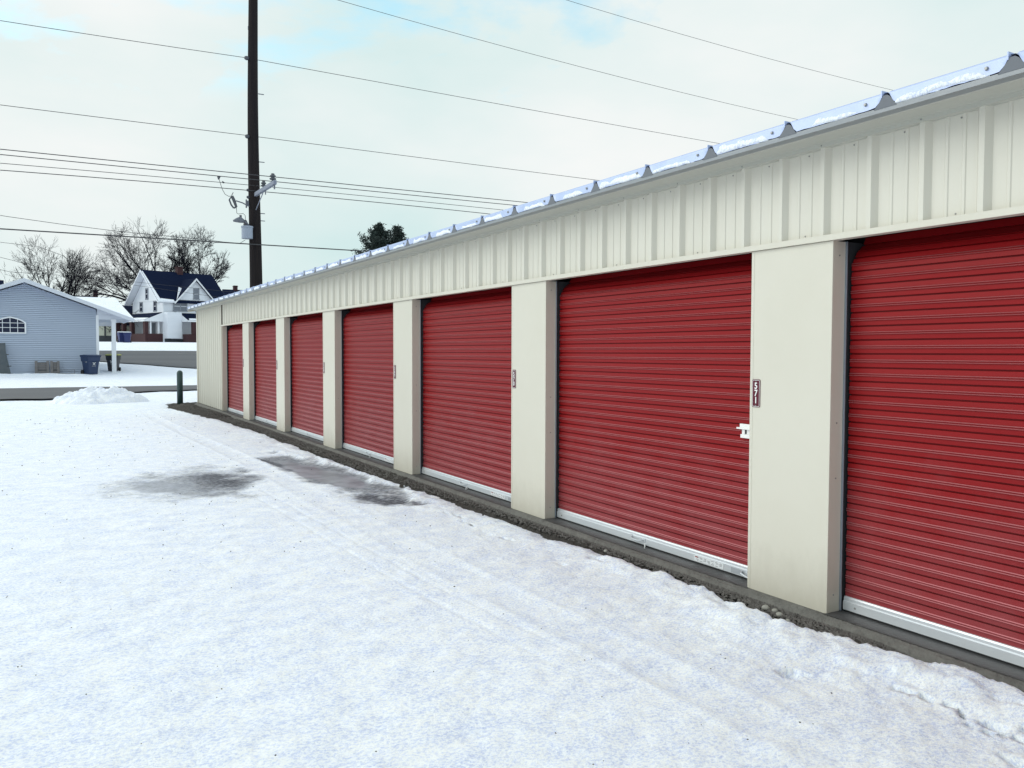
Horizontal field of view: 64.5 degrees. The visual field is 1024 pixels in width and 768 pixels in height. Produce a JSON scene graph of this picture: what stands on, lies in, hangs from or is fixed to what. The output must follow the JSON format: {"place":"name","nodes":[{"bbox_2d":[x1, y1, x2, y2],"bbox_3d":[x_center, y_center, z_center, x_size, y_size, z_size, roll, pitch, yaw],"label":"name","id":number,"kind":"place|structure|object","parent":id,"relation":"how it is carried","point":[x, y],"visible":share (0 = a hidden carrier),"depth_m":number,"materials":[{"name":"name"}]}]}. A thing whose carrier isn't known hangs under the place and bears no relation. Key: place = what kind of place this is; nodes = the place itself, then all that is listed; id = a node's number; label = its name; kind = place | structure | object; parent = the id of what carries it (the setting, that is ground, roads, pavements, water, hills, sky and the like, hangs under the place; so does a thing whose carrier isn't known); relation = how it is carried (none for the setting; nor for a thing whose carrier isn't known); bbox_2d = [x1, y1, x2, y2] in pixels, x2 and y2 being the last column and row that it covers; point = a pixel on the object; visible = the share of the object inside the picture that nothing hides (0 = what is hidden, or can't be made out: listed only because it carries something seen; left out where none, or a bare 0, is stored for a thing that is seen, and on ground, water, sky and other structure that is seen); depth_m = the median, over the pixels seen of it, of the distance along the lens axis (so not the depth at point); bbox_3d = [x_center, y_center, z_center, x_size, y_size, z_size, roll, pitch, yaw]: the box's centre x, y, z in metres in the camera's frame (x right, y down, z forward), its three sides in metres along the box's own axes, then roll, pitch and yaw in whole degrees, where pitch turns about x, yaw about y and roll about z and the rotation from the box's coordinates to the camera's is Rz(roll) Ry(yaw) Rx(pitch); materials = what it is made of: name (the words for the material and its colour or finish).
{"place":"outdoors","nodes":[
{"label":"outdoors","id":0,"kind":"place"},
{"bbox_2d":[1,242,76,267],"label":"overhead wire","id":1,"kind":"object","parent":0,"point":[43,248],"visible":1,"depth_m":63.84,"materials":[{"name":"grey metal"}]},
{"bbox_2d":[0,278,133,373],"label":"grey garage","id":2,"kind":"structure","parent":0,"point":[40,323],"depth_m":44.26,"materials":[{"name":"grey plastic"}]},
{"bbox_2d":[0,317,25,333],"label":"arched window","id":3,"kind":"structure","parent":2,"relation":"in","point":[8,325],"depth_m":43.34,"materials":[{"name":"white"}]},
{"bbox_2d":[0,385,196,398],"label":"alley road","id":4,"kind":"structure","parent":0,"point":[30,393],"depth_m":31.33,"materials":[{"name":"grey asphalt"}]},
{"bbox_2d":[99,351,196,367],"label":"street","id":5,"kind":"structure","parent":0,"point":[188,359],"depth_m":63.76,"materials":[{"name":"grey asphalt"}]},
{"bbox_2d":[0,342,1023,767],"bbox_3d":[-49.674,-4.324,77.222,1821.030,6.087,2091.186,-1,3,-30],"label":"snow ground","id":6,"kind":"structure","parent":0,"point":[260,628],"depth_m":4.40,"materials":[{"name":"white snow"}]},
{"bbox_2d":[0,343,6,373],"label":"leaning board","id":7,"kind":"object","parent":6,"relation":"on","point":[3,360],"visible":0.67,"depth_m":42.73,"materials":[{"name":"grey wood"}]},
{"bbox_2d":[6,354,12,373],"bbox_3d":[-26.546,-1.153,42.753,1.128,1.442,0.228,2,3,44],"label":"leaning board","id":8,"kind":"object","parent":6,"relation":"on","point":[7,367],"visible":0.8,"depth_m":42.57,"materials":[{"name":"grey wood"}]},
{"bbox_2d":[35,361,48,372],"bbox_3d":[-25.373,-0.874,43.845,0.671,0.740,0.110,-1,-13,-30],"label":"pallet","id":9,"kind":"object","parent":6,"relation":"on","point":[42,367],"visible":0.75,"depth_m":43.84,"materials":[{"name":"grey wood"}]},
{"bbox_2d":[0,373,90,376],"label":"snow bank","id":10,"kind":"structure","parent":6,"relation":"on","point":[29,375],"depth_m":42.51,"materials":[{"name":"white snow"}]},
{"bbox_2d":[50,361,59,373],"bbox_3d":[-24.844,-0.879,44.148,0.435,0.730,0.110,-1,-13,-30],"label":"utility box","id":11,"kind":"object","parent":6,"relation":"on","point":[54,365],"visible":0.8,"depth_m":44.13,"materials":[{"name":"grey metal"}]},
{"bbox_2d":[80,354,100,373],"bbox_3d":[-23.095,-1.068,44.507,0.911,1.097,0.760,2,3,34],"label":"wheelie bin","id":12,"kind":"object","parent":6,"relation":"on","point":[90,363],"visible":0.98,"depth_m":44.30,"materials":[{"name":"blue plastic"}]},
{"bbox_2d":[50,385,148,404],"bbox_3d":[-12.779,0.404,25.335,3.375,0.724,2.750,-1,3,-30],"label":"snow pile","id":13,"kind":"object","parent":6,"relation":"on","point":[97,395],"visible":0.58,"depth_m":24.75,"materials":[{"name":"white snow"}]},
{"bbox_2d":[105,354,120,370],"bbox_3d":[-23.486,-1.262,47.853,0.707,1.020,0.847,0,2,-10],"label":"wheelie bin","id":14,"kind":"object","parent":6,"relation":"on","point":[109,359],"visible":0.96,"depth_m":47.59,"materials":[{"name":"black plastic"}]},
{"bbox_2d":[99,305,132,341],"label":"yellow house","id":15,"kind":"structure","parent":6,"relation":"on","point":[104,335],"depth_m":109.25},
{"bbox_2d":[117,332,123,341],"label":"wheelie bin","id":16,"kind":"object","parent":6,"relation":"on","point":[120,335],"visible":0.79,"depth_m":96.70,"materials":[{"name":"blue plastic"}]},
{"bbox_2d":[123,332,131,342],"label":"wheelie bin","id":17,"kind":"object","parent":6,"relation":"on","point":[127,336],"visible":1,"depth_m":96.13,"materials":[{"name":"blue plastic"}]},
{"bbox_2d":[99,345,196,350],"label":"snow bank","id":18,"kind":"structure","parent":6,"relation":"on","point":[148,348],"depth_m":80.37,"materials":[{"name":"white snow"}]},
{"bbox_2d":[217,0,276,287],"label":"utility pole","id":19,"kind":"object","parent":6,"relation":"on","point":[251,231],"visible":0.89,"depth_m":27.56,"materials":[{"name":"brown wood"}]},
{"bbox_2d":[0,215,244,242],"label":"overhead wire","id":20,"kind":"object","parent":19,"relation":"attached to","point":[118,231],"visible":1,"depth_m":25.48,"materials":[{"name":"grey metal"}]},
{"bbox_2d":[0,228,367,251],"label":"overhead wire","id":21,"kind":"object","parent":19,"relation":"attached to","point":[176,239],"visible":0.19,"depth_m":26.30,"materials":[{"name":"grey metal"}]},
{"bbox_2d":[0,170,487,213],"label":"overhead wire","id":22,"kind":"object","parent":19,"relation":"attached to","point":[230,188],"visible":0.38,"depth_m":27.11,"materials":[{"name":"grey metal"}]},
{"bbox_2d":[0,163,499,209],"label":"overhead wire","id":23,"kind":"object","parent":19,"relation":"attached to","point":[235,183],"visible":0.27,"depth_m":27.08,"materials":[{"name":"grey metal"}]},
{"bbox_2d":[0,154,517,205],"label":"overhead wire","id":24,"kind":"object","parent":19,"relation":"attached to","point":[245,178],"visible":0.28,"depth_m":26.23,"materials":[{"name":"grey metal"}]},
{"bbox_2d":[0,149,527,202],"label":"overhead wire","id":25,"kind":"object","parent":19,"relation":"attached to","point":[249,174],"visible":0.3,"depth_m":25.18,"materials":[{"name":"grey metal"}]},
{"bbox_2d":[3,105,598,180],"bbox_3d":[-2.993,-8.686,30.985,90.000,0.476,0.018,-1,3,-30],"label":"overhead wire","id":26,"kind":"object","parent":19,"relation":"attached to","point":[280,139],"visible":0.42,"depth_m":28.07,"materials":[{"name":"grey metal"}]},
{"bbox_2d":[0,20,719,143],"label":"overhead wire","id":27,"kind":"object","parent":19,"relation":"attached to","point":[335,74],"visible":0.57,"depth_m":28.77,"materials":[{"name":"grey metal"}]},
{"bbox_2d":[339,0,797,119],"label":"overhead wire","id":28,"kind":"object","parent":19,"relation":"attached to","point":[552,59],"visible":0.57,"depth_m":33.52,"materials":[{"name":"grey metal"}]},
{"bbox_2d":[567,0,890,89],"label":"overhead wire","id":29,"kind":"object","parent":19,"relation":"attached to","point":[721,45],"visible":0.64,"depth_m":38.04,"materials":[{"name":"grey metal"}]},
{"bbox_2d":[2,416,831,764],"bbox_3d":[-4.979,1.106,11.108,3.989,0.022,19.734,-1,3,-30],"label":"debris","id":30,"kind":"object","parent":6,"relation":"on","point":[344,570],"visible":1,"depth_m":7.12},
{"bbox_2d":[0,0,1023,305],"label":"sky","id":31,"kind":"structure","parent":0,"point":[888,44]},
{"bbox_3d":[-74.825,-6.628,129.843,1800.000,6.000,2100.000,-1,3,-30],"label":"ground","id":32,"kind":"structure","parent":0,"visible":0},
{"bbox_2d":[0,235,92,296],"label":"bare tree","id":33,"kind":"object","parent":32,"relation":"on","point":[43,277],"visible":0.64,"depth_m":67.60,"materials":[{"name":"brown plant"}]},
{"bbox_2d":[64,262,126,332],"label":"bare tree","id":34,"kind":"object","parent":32,"relation":"on","point":[99,285],"visible":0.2,"depth_m":111.24,"materials":[{"name":"brown plant"}]},
{"bbox_2d":[51,248,140,330],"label":"bare tree","id":35,"kind":"object","parent":32,"relation":"on","point":[80,272],"visible":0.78,"depth_m":69.28,"materials":[{"name":"brown plant"}]},
{"bbox_2d":[95,215,193,296],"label":"bare tree","id":36,"kind":"object","parent":32,"relation":"on","point":[136,267],"visible":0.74,"depth_m":119.15,"materials":[{"name":"brown plant"}]},
{"bbox_2d":[116,267,223,341],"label":"white house","id":37,"kind":"structure","parent":32,"relation":"on","point":[162,315],"depth_m":106.96,"materials":[{"name":"white wood"}]},
{"bbox_2d":[139,302,142,311],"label":"window","id":38,"kind":"structure","parent":37,"relation":"in","point":[140,303],"depth_m":108.95,"materials":[{"name":"grey glass"}]},
{"bbox_2d":[145,288,147,299],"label":"window","id":39,"kind":"structure","parent":37,"relation":"in","point":[146,289],"depth_m":107.81,"materials":[{"name":"grey glass"}]},
{"bbox_2d":[151,323,155,333],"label":"door","id":40,"kind":"structure","parent":37,"relation":"in","point":[153,325],"depth_m":106.69,"materials":[{"name":"grey"}]},
{"bbox_2d":[153,301,156,311],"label":"window","id":41,"kind":"structure","parent":37,"relation":"in","point":[154,302],"depth_m":106.27,"materials":[{"name":"grey glass"}]},
{"bbox_2d":[173,303,187,311],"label":"window","id":42,"kind":"structure","parent":37,"relation":"in","point":[176,306],"depth_m":106.42,"materials":[{"name":"grey glass"}]},
{"bbox_2d":[193,288,199,299],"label":"window","id":43,"kind":"structure","parent":37,"relation":"in","point":[196,291],"depth_m":107.96,"materials":[{"name":"grey glass"}]},
{"bbox_2d":[177,370,182,403],"bbox_3d":[-9.831,0.178,24.044,0.168,1.165,0.168,-1,3,-30],"label":"bollard","id":44,"kind":"object","parent":32,"relation":"on","point":[179,386],"visible":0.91,"depth_m":23.98,"materials":[{"name":"green metal"}]},
{"bbox_2d":[167,222,232,282],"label":"bare tree","id":45,"kind":"object","parent":32,"relation":"on","point":[198,264],"visible":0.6,"depth_m":122.36,"materials":[{"name":"brown plant"}]},
{"bbox_2d":[222,285,239,294],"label":"house","id":46,"kind":"structure","parent":32,"relation":"on","point":[235,288],"depth_m":137.65,"materials":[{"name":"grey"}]},
{"bbox_2d":[353,222,403,254],"bbox_3d":[-10.739,-7.207,64.456,7.549,11.684,8.071,1,2,14],"label":"evergreen tree","id":47,"kind":"object","parent":32,"relation":"on","point":[378,237],"visible":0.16,"depth_m":64.51,"materials":[{"name":"green plant"}]},
{"bbox_2d":[389,224,408,243],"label":"evergreen tree","id":48,"kind":"object","parent":32,"relation":"on","point":[399,235],"visible":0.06,"depth_m":66.54,"materials":[{"name":"green plant"}]},
{"bbox_2d":[166,402,907,655],"bbox_3d":[-1.870,1.177,10.452,1.858,0.139,32.885,-1,3,-30],"label":"gravel bed","id":49,"kind":"object","parent":32,"relation":"on","point":[547,536],"visible":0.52,"depth_m":8.27,"materials":[{"name":"grey gravel"}]},
{"bbox_2d":[762,605,769,610],"bbox_3d":[1.525,1.346,4.884,0.051,0.034,0.044,2,3,43],"label":"pebble","id":50,"kind":"object","parent":49,"relation":"on","point":[765,607],"visible":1,"depth_m":4.87,"materials":[{"name":"beige stone"}]},
{"bbox_2d":[187,50,1023,691],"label":"storage building","id":51,"kind":"structure","parent":32,"relation":"on","point":[781,366],"depth_m":5.21,"materials":[{"name":"metal"}]},
{"bbox_2d":[227,322,254,415],"bbox_3d":[-6.531,-0.362,19.517,0.207,2.170,2.525,-1,3,-30],"label":"roller door","id":52,"kind":"structure","parent":51,"relation":"in","point":[235,332],"depth_m":19.80,"materials":[{"name":"red metal"}]},
{"bbox_2d":[253,317,288,426],"bbox_3d":[-5.014,-0.255,16.883,0.207,2.170,2.538,-1,3,-30],"label":"roller door","id":53,"kind":"structure","parent":51,"relation":"in","point":[265,405],"depth_m":17.11,"materials":[{"name":"red metal"}]},
{"bbox_2d":[290,313,322,441],"bbox_3d":[-3.493,-0.149,14.244,0.207,2.170,2.538,-1,3,-30],"label":"roller door","id":54,"kind":"structure","parent":51,"relation":"in","point":[306,331],"depth_m":14.40,"materials":[{"name":"red metal"}]},
{"bbox_2d":[341,303,393,464],"bbox_3d":[-1.977,-0.033,11.602,0.216,2.188,2.538,-1,3,-30],"label":"roller door","id":55,"kind":"structure","parent":51,"relation":"in","point":[366,332],"depth_m":11.67,"materials":[{"name":"red metal"}]},
{"bbox_2d":[420,287,511,502],"bbox_3d":[-0.456,0.074,8.963,0.216,2.188,2.538,-1,3,-30],"label":"roller door","id":56,"kind":"structure","parent":51,"relation":"in","point":[466,338],"depth_m":8.93,"materials":[{"name":"red metal"}]},
{"bbox_2d":[555,254,751,578],"bbox_3d":[1.045,0.180,6.341,0.202,2.188,2.490,-1,3,-29],"label":"roller door","id":57,"kind":"structure","parent":51,"relation":"in","point":[652,384],"depth_m":6.14,"materials":[{"name":"red metal"}]},
{"bbox_2d":[839,216,1023,668],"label":"roller door","id":58,"kind":"structure","parent":51,"relation":"in","point":[932,522],"depth_m":4.24,"materials":[{"name":"red metal"}]}
]}

